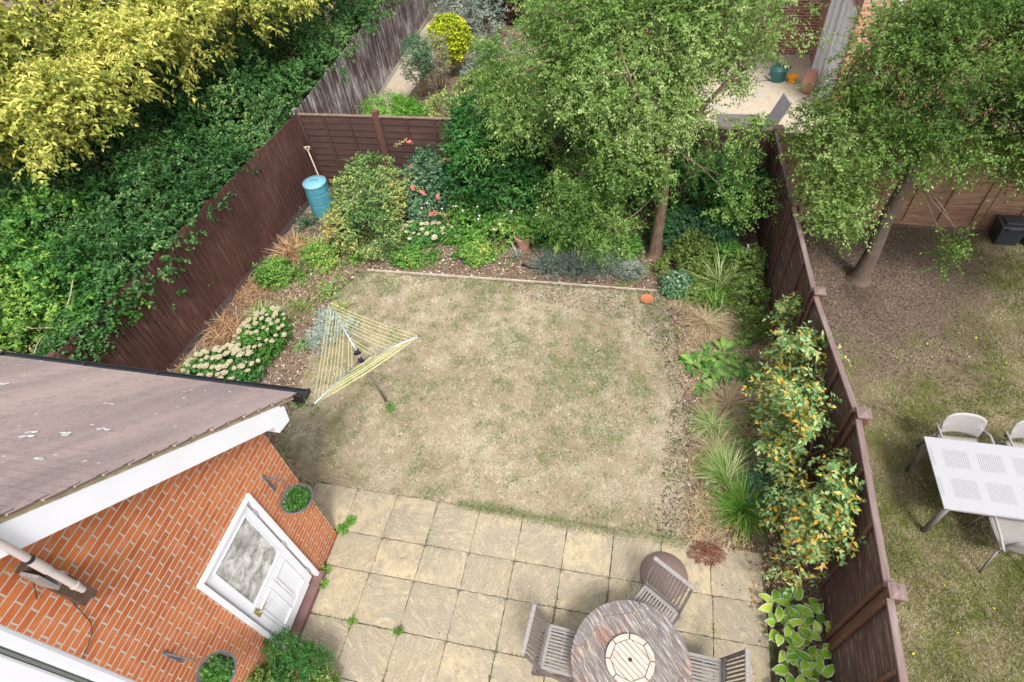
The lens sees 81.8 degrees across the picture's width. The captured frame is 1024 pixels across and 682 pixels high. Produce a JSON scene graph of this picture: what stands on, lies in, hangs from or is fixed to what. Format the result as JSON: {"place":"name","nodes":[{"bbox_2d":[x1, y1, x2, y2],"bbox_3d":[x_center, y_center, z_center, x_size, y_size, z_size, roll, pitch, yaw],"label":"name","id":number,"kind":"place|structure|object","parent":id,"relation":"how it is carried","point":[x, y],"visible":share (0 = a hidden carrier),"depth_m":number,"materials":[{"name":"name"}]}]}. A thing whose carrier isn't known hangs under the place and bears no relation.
{"place":"outdoors","nodes":[
{"label":"outdoors","id":0,"kind":"place"},
{"bbox_2d":[0,280,119,357],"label":"bare shrub","id":1,"kind":"object","parent":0,"point":[39,334],"visible":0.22,"depth_m":8.51,"materials":[{"name":"brown plant"}]},
{"bbox_2d":[0,624,136,681],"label":"open window sash","id":2,"kind":"object","parent":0,"point":[24,658],"depth_m":0.80,"materials":[{"name":"white plastic"}]},
{"bbox_2d":[374,0,471,114],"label":"gravel path","id":3,"kind":"structure","parent":0,"point":[396,82],"depth_m":17.26,"materials":[{"name":"beige gravel"}]},
{"bbox_2d":[272,273,689,545],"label":"lawn","id":4,"kind":"structure","parent":0,"point":[485,433],"depth_m":9.16,"materials":[{"name":"beige plant"}]},
{"bbox_2d":[311,301,419,406],"bbox_3d":[-2.299,0.510,8.734,1.675,1.681,1.542,-35,54,-23],"label":"rotary dryer","id":5,"kind":"object","parent":4,"relation":"on","point":[361,360],"visible":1,"depth_m":8.17,"materials":[{"name":"metal"}]},
{"bbox_2d":[498,281,672,364],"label":"leaf litter","id":6,"kind":"object","parent":4,"relation":"on","point":[604,307],"visible":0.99,"depth_m":10.43,"materials":[{"name":"brown plant"}]},
{"bbox_2d":[643,290,694,539],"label":"leaf litter","id":7,"kind":"object","parent":4,"relation":"on","point":[678,519],"visible":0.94,"depth_m":8.45,"materials":[{"name":"brown plant"}]},
{"bbox_2d":[0,0,1023,681],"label":"ground","id":8,"kind":"structure","parent":0,"point":[492,272],"depth_m":11.11,"materials":[{"name":"soil"}]},
{"bbox_2d":[0,183,158,362],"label":"bright hedge","id":9,"kind":"object","parent":8,"relation":"on","point":[22,255],"visible":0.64,"depth_m":9.07,"materials":[{"name":"green plant"}]},
{"bbox_2d":[0,8,311,318],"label":"ivy hedge","id":10,"kind":"object","parent":8,"relation":"on","point":[160,158],"visible":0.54,"depth_m":10.90,"materials":[{"name":"green plant"}]},
{"bbox_2d":[0,0,332,226],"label":"yellow leaved tree","id":11,"kind":"object","parent":8,"relation":"on","point":[37,99],"visible":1,"depth_m":10.15,"materials":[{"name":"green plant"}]},
{"bbox_2d":[0,350,336,681],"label":"brick extension","id":12,"kind":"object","parent":8,"relation":"on","point":[138,506],"visible":0.98,"depth_m":5.09,"materials":[{"name":"brick"}]},
{"bbox_2d":[161,650,194,662],"bbox_3d":[-2.816,2.759,5.113,0.286,0.330,0.025,6,49,12],"label":"basket bracket","id":13,"kind":"object","parent":12,"relation":"attached to","point":[174,657],"visible":1,"depth_m":5.04,"materials":[{"name":"grey metal"}]},
{"bbox_2d":[195,650,236,681],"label":"hanging basket","id":14,"kind":"object","parent":13,"relation":"hanging from","point":[219,666],"visible":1,"depth_m":5.30,"materials":[{"name":"green metal"}]},
{"bbox_2d":[205,505,311,640],"bbox_3d":[-2.667,2.584,6.454,0.123,2.000,0.791,6,49,12],"label":"door","id":15,"kind":"structure","parent":12,"relation":"in","point":[255,572],"depth_m":6.31,"materials":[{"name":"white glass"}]},
{"bbox_2d":[262,474,283,490],"bbox_3d":[-2.486,1.524,6.282,0.227,0.330,0.025,6,49,12],"label":"basket bracket","id":16,"kind":"object","parent":12,"relation":"attached to","point":[265,478],"visible":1,"depth_m":6.23,"materials":[{"name":"grey metal"}]},
{"bbox_2d":[280,482,312,513],"bbox_3d":[-2.366,1.647,6.386,0.368,0.531,0.368,6,49,12],"label":"hanging basket","id":17,"kind":"object","parent":16,"relation":"hanging from","point":[296,498],"visible":1,"depth_m":6.43,"materials":[{"name":"grey metal"}]},
{"bbox_2d":[47,113,318,371],"bbox_3d":[-5.641,-1.028,10.409,0.153,1.800,8.622,9,50,14],"label":"fence","id":18,"kind":"object","parent":8,"relation":"on","point":[269,204],"visible":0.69,"depth_m":10.77,"materials":[{"name":"brown wood"}]},
{"bbox_2d":[30,300,123,361],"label":"trailing ivy","id":19,"kind":"object","parent":18,"relation":"attached to","point":[60,341],"visible":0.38,"depth_m":8.55,"materials":[{"name":"green plant"}]},
{"bbox_2d":[177,343,265,381],"bbox_3d":[-4.863,0.578,9.860,1.523,0.741,1.082,6,49,12],"label":"sedum","id":20,"kind":"object","parent":8,"relation":"on","point":[208,362],"visible":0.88,"depth_m":9.71,"materials":[{"name":"white plant"}]},
{"bbox_2d":[191,308,252,350],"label":"dead fern","id":21,"kind":"object","parent":8,"relation":"on","point":[230,325],"visible":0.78,"depth_m":10.72,"materials":[{"name":"beige plant"}]},
{"bbox_2d":[42,0,409,154],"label":"hedge","id":22,"kind":"object","parent":8,"relation":"on","point":[264,61],"visible":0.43,"depth_m":14.26,"materials":[{"name":"green plant"}]},
{"bbox_2d":[230,305,293,368],"bbox_3d":[-4.349,-0.062,10.295,0.979,0.635,1.414,6,49,12],"label":"sedum","id":23,"kind":"object","parent":8,"relation":"on","point":[267,323],"visible":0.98,"depth_m":10.14,"materials":[{"name":"green plant"}]},
{"bbox_2d":[249,255,300,291],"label":"border plant","id":24,"kind":"object","parent":8,"relation":"on","point":[281,268],"visible":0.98,"depth_m":11.41,"materials":[{"name":"green plant"}]},
{"bbox_2d":[190,260,362,500],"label":"leaf litter","id":25,"kind":"object","parent":8,"relation":"on","point":[291,358],"visible":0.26,"depth_m":10.84,"materials":[{"name":"brown plant"}]},
{"bbox_2d":[261,226,324,266],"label":"dead fern","id":26,"kind":"object","parent":8,"relation":"on","point":[292,251],"visible":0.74,"depth_m":12.14,"materials":[{"name":"brown plant"}]},
{"bbox_2d":[302,175,334,217],"bbox_3d":[-4.173,-3.156,12.818,0.547,0.783,0.547,6,49,12],"label":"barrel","id":27,"kind":"object","parent":8,"relation":"on","point":[315,187],"visible":0.9,"depth_m":12.61,"materials":[{"name":"teal plastic"}]},
{"bbox_2d":[298,240,346,273],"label":"border plant","id":28,"kind":"object","parent":8,"relation":"on","point":[318,249],"visible":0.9,"depth_m":11.69,"materials":[{"name":"green plant"}]},
{"bbox_2d":[303,304,358,354],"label":"silver lavender","id":29,"kind":"object","parent":8,"relation":"on","point":[320,329],"visible":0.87,"depth_m":10.32,"materials":[{"name":"grey plant"}]},
{"bbox_2d":[319,150,411,264],"bbox_3d":[-2.856,-2.650,11.830,1.748,1.880,2.177,6,49,12],"label":"variegated shrub","id":30,"kind":"object","parent":8,"relation":"on","point":[350,177],"visible":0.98,"depth_m":11.43,"materials":[{"name":"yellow plant"}]},
{"bbox_2d":[292,0,439,174],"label":"fence","id":31,"kind":"object","parent":8,"relation":"on","point":[366,72],"visible":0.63,"depth_m":15.70,"materials":[{"name":"wood"}]},
{"bbox_2d":[355,88,441,116],"bbox_3d":[-2.613,-5.122,13.894,1.956,1.649,1.504,6,49,12],"label":"bright mound","id":32,"kind":"object","parent":8,"relation":"on","point":[408,106],"visible":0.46,"depth_m":13.50,"materials":[{"name":"green plant"}]},
{"bbox_2d":[386,242,428,271],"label":"border plant","id":33,"kind":"object","parent":8,"relation":"on","point":[411,253],"visible":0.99,"depth_m":11.52,"materials":[{"name":"green plant"}]},
{"bbox_2d":[398,31,436,95],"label":"grey green shrub","id":34,"kind":"object","parent":8,"relation":"on","point":[418,56],"visible":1,"depth_m":15.04,"materials":[{"name":"blue plant"}]},
{"bbox_2d":[399,217,443,248],"bbox_3d":[-1.798,-2.168,11.998,1.052,0.560,0.818,6,49,12],"label":"sedum","id":35,"kind":"object","parent":8,"relation":"on","point":[424,229],"visible":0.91,"depth_m":11.82,"materials":[{"name":"green plant"}]},
{"bbox_2d":[394,138,467,224],"bbox_3d":[-1.633,-3.115,11.913,1.566,1.807,1.519,6,49,12],"label":"red flowered shrub","id":36,"kind":"object","parent":8,"relation":"on","point":[423,196],"visible":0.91,"depth_m":11.67,"materials":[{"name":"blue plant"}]},
{"bbox_2d":[419,28,451,93],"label":"plume bush","id":37,"kind":"object","parent":8,"relation":"on","point":[443,64],"visible":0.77,"depth_m":15.51,"materials":[{"name":"green plant"}]},
{"bbox_2d":[426,12,473,76],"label":"golden topiary","id":38,"kind":"object","parent":8,"relation":"on","point":[451,21],"visible":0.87,"depth_m":15.95,"materials":[{"name":"yellow plant"}]},
{"bbox_2d":[417,86,487,116],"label":"variegated bush","id":39,"kind":"object","parent":8,"relation":"on","point":[436,96],"visible":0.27,"depth_m":13.62,"materials":[{"name":"yellow plant"}]},
{"bbox_2d":[426,0,509,40],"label":"grey bush","id":40,"kind":"object","parent":8,"relation":"on","point":[470,4],"visible":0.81,"depth_m":18.01,"materials":[{"name":"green plant"}]},
{"bbox_2d":[450,243,490,267],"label":"border plant","id":41,"kind":"object","parent":8,"relation":"on","point":[472,259],"visible":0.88,"depth_m":11.34,"materials":[{"name":"green plant"}]},
{"bbox_2d":[446,188,528,263],"bbox_3d":[-0.526,-2.263,11.727,1.877,1.078,1.693,6,49,12],"label":"geranium clump","id":42,"kind":"object","parent":8,"relation":"on","point":[476,240],"visible":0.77,"depth_m":11.59,"materials":[{"name":"green plant"}]},
{"bbox_2d":[433,74,550,225],"bbox_3d":[-0.428,-3.459,11.486,2.606,3.002,1.936,6,49,12],"label":"laurel shrub","id":43,"kind":"object","parent":8,"relation":"on","point":[520,170],"visible":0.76,"depth_m":11.15,"materials":[{"name":"green plant"}]},
{"bbox_2d":[367,269,661,291],"bbox_3d":[-0.067,-1.140,11.033,5.650,0.045,0.026,5,49,11],"label":"edging board","id":44,"kind":"object","parent":8,"relation":"on","point":[486,278],"visible":0.88,"depth_m":11.03,"materials":[{"name":"beige wood"}]},
{"bbox_2d":[259,481,783,681],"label":"patio bed","id":45,"kind":"object","parent":8,"relation":"on","point":[774,649],"visible":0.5,"depth_m":7.03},
{"bbox_2d":[278,188,767,301],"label":"leaf litter","id":46,"kind":"object","parent":8,"relation":"on","point":[530,277],"visible":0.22,"depth_m":11.44,"materials":[{"name":"brown plant"}]},
{"bbox_2d":[298,109,774,212],"bbox_3d":[0.152,-3.710,12.057,9.393,1.900,0.139,7,50,12],"label":"back fence","id":47,"kind":"object","parent":8,"relation":"on","point":[334,140],"visible":0.34,"depth_m":12.29,"materials":[{"name":"brown wood"}]},
{"bbox_2d":[526,245,570,280],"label":"lavender","id":48,"kind":"object","parent":8,"relation":"on","point":[545,260],"visible":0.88,"depth_m":10.99,"materials":[{"name":"grey plant"}]},
{"bbox_2d":[527,199,612,260],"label":"green clump","id":49,"kind":"object","parent":8,"relation":"on","point":[542,211],"visible":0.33,"depth_m":11.16,"materials":[{"name":"green plant"}]},
{"bbox_2d":[504,10,643,122],"bbox_3d":[1.205,-6.151,14.357,3.201,2.097,5.964,-10,48,-3],"label":"green bush","id":50,"kind":"object","parent":8,"relation":"on","point":[516,45],"visible":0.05,"depth_m":15.32,"materials":[{"name":"green plant"}]},
{"bbox_2d":[551,245,599,283],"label":"lavender","id":51,"kind":"object","parent":8,"relation":"on","point":[575,266],"visible":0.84,"depth_m":10.87,"materials":[{"name":"grey plant"}]},
{"bbox_2d":[579,244,632,280],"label":"lavender","id":52,"kind":"object","parent":8,"relation":"on","point":[608,268],"visible":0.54,"depth_m":10.82,"materials":[{"name":"grey plant"}]},
{"bbox_2d":[589,228,644,264],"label":"border plant","id":53,"kind":"object","parent":8,"relation":"on","point":[633,246],"visible":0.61,"depth_m":10.90,"materials":[{"name":"green plant"}]},
{"bbox_2d":[460,0,836,270],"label":"apple tree","id":54,"kind":"object","parent":8,"relation":"on","point":[596,70],"visible":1,"depth_m":8.87,"materials":[{"name":"green plant"}]},
{"bbox_2d":[532,125,771,240],"bbox_3d":[2.583,-2.895,11.235,4.632,2.233,1.662,11,51,16],"label":"climbing shrub","id":55,"kind":"object","parent":8,"relation":"on","point":[715,167],"visible":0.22,"depth_m":10.86,"materials":[{"name":"green plant"}]},
{"bbox_2d":[643,202,700,249],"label":"border plant","id":56,"kind":"object","parent":8,"relation":"on","point":[648,231],"visible":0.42,"depth_m":11.07,"materials":[{"name":"green plant"}]},
{"bbox_2d":[658,269,695,300],"bbox_3d":[2.912,-0.972,10.397,0.696,0.547,0.647,6,49,12],"label":"sedum","id":57,"kind":"object","parent":8,"relation":"on","point":[669,285],"visible":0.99,"depth_m":10.25,"materials":[{"name":"green plant"}]},
{"bbox_2d":[652,228,717,280],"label":"golden box bush","id":58,"kind":"object","parent":8,"relation":"on","point":[677,251],"visible":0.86,"depth_m":10.46,"materials":[{"name":"green plant"}]},
{"bbox_2d":[676,348,713,377],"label":"broad leaved plant","id":59,"kind":"object","parent":8,"relation":"on","point":[688,360],"visible":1,"depth_m":9.29,"materials":[{"name":"green plant"}]},
{"bbox_2d":[676,268,721,305],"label":"border plant","id":60,"kind":"object","parent":8,"relation":"on","point":[698,292],"visible":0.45,"depth_m":10.21,"materials":[{"name":"green plant"}]},
{"bbox_2d":[663,204,742,259],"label":"spurge clump","id":61,"kind":"object","parent":8,"relation":"on","point":[723,232],"visible":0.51,"depth_m":10.76,"materials":[{"name":"green plant"}]},
{"bbox_2d":[677,298,733,342],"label":"grass tuft","id":62,"kind":"object","parent":8,"relation":"on","point":[708,322],"visible":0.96,"depth_m":9.85,"materials":[{"name":"plant"}]},
{"bbox_2d":[695,335,734,368],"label":"broad leaved plant","id":63,"kind":"object","parent":8,"relation":"on","point":[725,344],"visible":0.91,"depth_m":9.43,"materials":[{"name":"green plant"}]},
{"bbox_2d":[678,390,752,456],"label":"grass tuft","id":64,"kind":"object","parent":8,"relation":"on","point":[711,425],"visible":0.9,"depth_m":8.53,"materials":[{"name":"green plant"}]},
{"bbox_2d":[685,276,745,317],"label":"grass tuft","id":65,"kind":"object","parent":8,"relation":"on","point":[717,302],"visible":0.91,"depth_m":10.04,"materials":[{"name":"green plant"}]},
{"bbox_2d":[685,419,752,484],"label":"grass tuft","id":66,"kind":"object","parent":8,"relation":"on","point":[705,445],"visible":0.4,"depth_m":8.27,"materials":[{"name":"plant"}]},
{"bbox_2d":[681,433,764,494],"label":"grass tuft","id":67,"kind":"object","parent":8,"relation":"on","point":[729,465],"visible":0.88,"depth_m":7.91,"materials":[{"name":"green plant"}]},
{"bbox_2d":[690,371,758,436],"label":"grass tuft","id":68,"kind":"object","parent":8,"relation":"on","point":[728,398],"visible":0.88,"depth_m":8.73,"materials":[{"name":"plant"}]},
{"bbox_2d":[682,244,767,310],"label":"grass tuft","id":69,"kind":"object","parent":8,"relation":"on","point":[721,275],"visible":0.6,"depth_m":10.19,"materials":[{"name":"green plant"}]},
{"bbox_2d":[694,166,758,238],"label":"green bush","id":70,"kind":"object","parent":8,"relation":"on","point":[719,204],"visible":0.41,"depth_m":10.56,"materials":[{"name":"green plant"}]},
{"bbox_2d":[707,236,752,273],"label":"border plant","id":71,"kind":"object","parent":8,"relation":"on","point":[732,248],"visible":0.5,"depth_m":10.46,"materials":[{"name":"green plant"}]},
{"bbox_2d":[656,291,820,619],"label":"leaf litter","id":72,"kind":"object","parent":8,"relation":"on","point":[733,528],"visible":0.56,"depth_m":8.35,"materials":[{"name":"brown plant"}]},
{"bbox_2d":[702,464,781,556],"bbox_3d":[2.957,2.048,7.482,1.198,0.568,1.233,6,49,12],"label":"grass tuft","id":73,"kind":"object","parent":8,"relation":"on","point":[743,512],"visible":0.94,"depth_m":7.53,"materials":[{"name":"green plant"}]},
{"bbox_2d":[727,359,768,392],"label":"broad leaved plant","id":74,"kind":"object","parent":8,"relation":"on","point":[746,371],"visible":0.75,"depth_m":9.06,"materials":[{"name":"green plant"}]},
{"bbox_2d":[724,242,772,345],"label":"fence bush","id":75,"kind":"object","parent":8,"relation":"on","point":[760,265],"visible":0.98,"depth_m":9.77,"materials":[{"name":"green plant"}]},
{"bbox_2d":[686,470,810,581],"bbox_3d":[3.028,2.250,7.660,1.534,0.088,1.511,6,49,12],"label":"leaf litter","id":76,"kind":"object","parent":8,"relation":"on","point":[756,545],"visible":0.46,"depth_m":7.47,"materials":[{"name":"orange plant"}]},
{"bbox_2d":[739,457,790,514],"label":"trailing plant","id":77,"kind":"object","parent":8,"relation":"on","point":[759,479],"visible":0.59,"depth_m":7.60,"materials":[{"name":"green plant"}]},
{"bbox_2d":[748,560,821,649],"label":"leaf litter","id":78,"kind":"object","parent":8,"relation":"on","point":[761,587],"visible":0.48,"depth_m":7.00,"materials":[{"name":"orange plant"}]},
{"bbox_2d":[758,584,834,681],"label":"hosta","id":79,"kind":"object","parent":8,"relation":"on","point":[810,663],"visible":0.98,"depth_m":6.54,"materials":[{"name":"green plant"}]},
{"bbox_2d":[741,291,866,595],"bbox_3d":[3.520,1.035,7.408,1.164,1.964,4.077,6,49,12],"label":"bush","id":80,"kind":"object","parent":8,"relation":"on","point":[804,417],"visible":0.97,"depth_m":6.92,"materials":[{"name":"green plant"}]},
{"bbox_2d":[609,0,1022,121],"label":"brick house","id":81,"kind":"structure","parent":8,"relation":"on","point":[834,14],"depth_m":14.12,"materials":[{"name":"brick"}]},
{"bbox_2d":[812,0,843,87],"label":"glazed door","id":82,"kind":"structure","parent":81,"relation":"in","point":[835,6],"depth_m":14.26,"materials":[{"name":"white plastic"}]},
{"bbox_2d":[817,0,857,102],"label":"glazed door","id":83,"kind":"structure","parent":81,"relation":"in","point":[841,25],"depth_m":13.28,"materials":[{"name":"white plastic"}]},
{"bbox_2d":[753,124,908,681],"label":"fence","id":84,"kind":"object","parent":8,"relation":"on","point":[863,596],"visible":0.78,"depth_m":6.51,"materials":[{"name":"brown wood"}]},
{"bbox_2d":[776,130,1023,229],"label":"neighbour fence","id":85,"kind":"object","parent":8,"relation":"on","point":[964,209],"visible":0.28,"depth_m":10.59,"materials":[{"name":"brown wood"}]},
{"bbox_2d":[296,483,770,681],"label":"patio","id":86,"kind":"structure","parent":0,"point":[415,652],"depth_m":7.26,"materials":[{"name":"beige stone"}]},
{"bbox_2d":[246,662,340,681],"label":"potted plant","id":87,"kind":"object","parent":86,"relation":"on","point":[260,673],"visible":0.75,"depth_m":6.39,"materials":[{"name":"green plant"}]},
{"bbox_2d":[258,626,337,681],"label":"potted conifer","id":88,"kind":"object","parent":86,"relation":"on","point":[297,662],"visible":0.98,"depth_m":6.43,"materials":[{"name":"green plant"}]},
{"bbox_2d":[520,603,576,681],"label":"garden chair","id":89,"kind":"object","parent":86,"relation":"on","point":[544,646],"visible":0.81,"depth_m":6.32,"materials":[{"name":"grey wood"}]},
{"bbox_2d":[454,497,690,552],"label":"lawn edge grass","id":90,"kind":"structure","parent":86,"relation":"on","point":[463,504],"depth_m":7.80,"materials":[{"name":"plant"}]},
{"bbox_2d":[571,600,691,681],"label":"round garden table","id":91,"kind":"object","parent":86,"relation":"on","point":[601,628],"visible":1,"depth_m":6.13,"materials":[{"name":"grey wood"}]},
{"bbox_2d":[606,634,654,681],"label":"lazy susan","id":92,"kind":"object","parent":91,"relation":"on","point":[630,661],"visible":1,"depth_m":5.97,"materials":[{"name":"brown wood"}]},
{"bbox_2d":[632,556,695,623],"bbox_3d":[1.580,2.951,6.555,0.510,0.921,0.612,33,60,30],"label":"garden chair","id":93,"kind":"object","parent":86,"relation":"on","point":[647,588],"visible":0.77,"depth_m":6.52,"materials":[{"name":"grey wood"}]},
{"bbox_2d":[640,552,687,598],"bbox_3d":[1.851,2.849,7.204,0.570,0.060,0.570,6,49,12],"label":"parasol base","id":94,"kind":"object","parent":86,"relation":"on","point":[675,563],"visible":0.66,"depth_m":7.22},
{"bbox_2d":[689,647,749,681],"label":"garden chair","id":95,"kind":"object","parent":86,"relation":"on","point":[704,661],"visible":0.72,"depth_m":6.07,"materials":[{"name":"grey wood"}]},
{"bbox_2d":[630,54,830,133],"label":"sandstone patio","id":96,"kind":"structure","parent":0,"point":[768,95],"depth_m":14.78,"materials":[{"name":"beige stone"}]},
{"bbox_2d":[800,222,1023,681],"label":"neighbour lawn","id":97,"kind":"structure","parent":0,"point":[932,349],"depth_m":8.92,"materials":[{"name":"plant"}]},
{"bbox_2d":[771,0,1023,287],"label":"neighbour tree","id":98,"kind":"object","parent":97,"relation":"on","point":[929,34],"visible":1,"depth_m":7.88,"materials":[{"name":"green plant"}]},
{"bbox_2d":[802,227,993,384],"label":"leaf litter","id":99,"kind":"object","parent":97,"relation":"on","point":[886,276],"visible":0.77,"depth_m":9.80,"materials":[{"name":"brown plant"}]},
{"bbox_2d":[916,412,994,484],"bbox_3d":[5.713,1.410,7.562,0.602,0.843,0.616,6,49,12],"label":"resin chair","id":100,"kind":"object","parent":97,"relation":"on","point":[972,424],"visible":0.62,"depth_m":7.54,"materials":[{"name":"white plastic"}]},
{"bbox_2d":[905,436,1023,532],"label":"white patio table","id":101,"kind":"object","parent":97,"relation":"on","point":[986,479],"visible":1,"depth_m":7.00,"materials":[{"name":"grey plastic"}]},
{"bbox_2d":[964,515,1023,573],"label":"resin chair","id":102,"kind":"object","parent":97,"relation":"on","point":[1008,534],"visible":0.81,"depth_m":6.79,"materials":[{"name":"white plastic"}]},
{"bbox_2d":[988,214,1023,245],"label":"storage box","id":103,"kind":"object","parent":97,"relation":"on","point":[1007,230],"visible":1,"depth_m":10.36,"materials":[{"name":"black plastic"}]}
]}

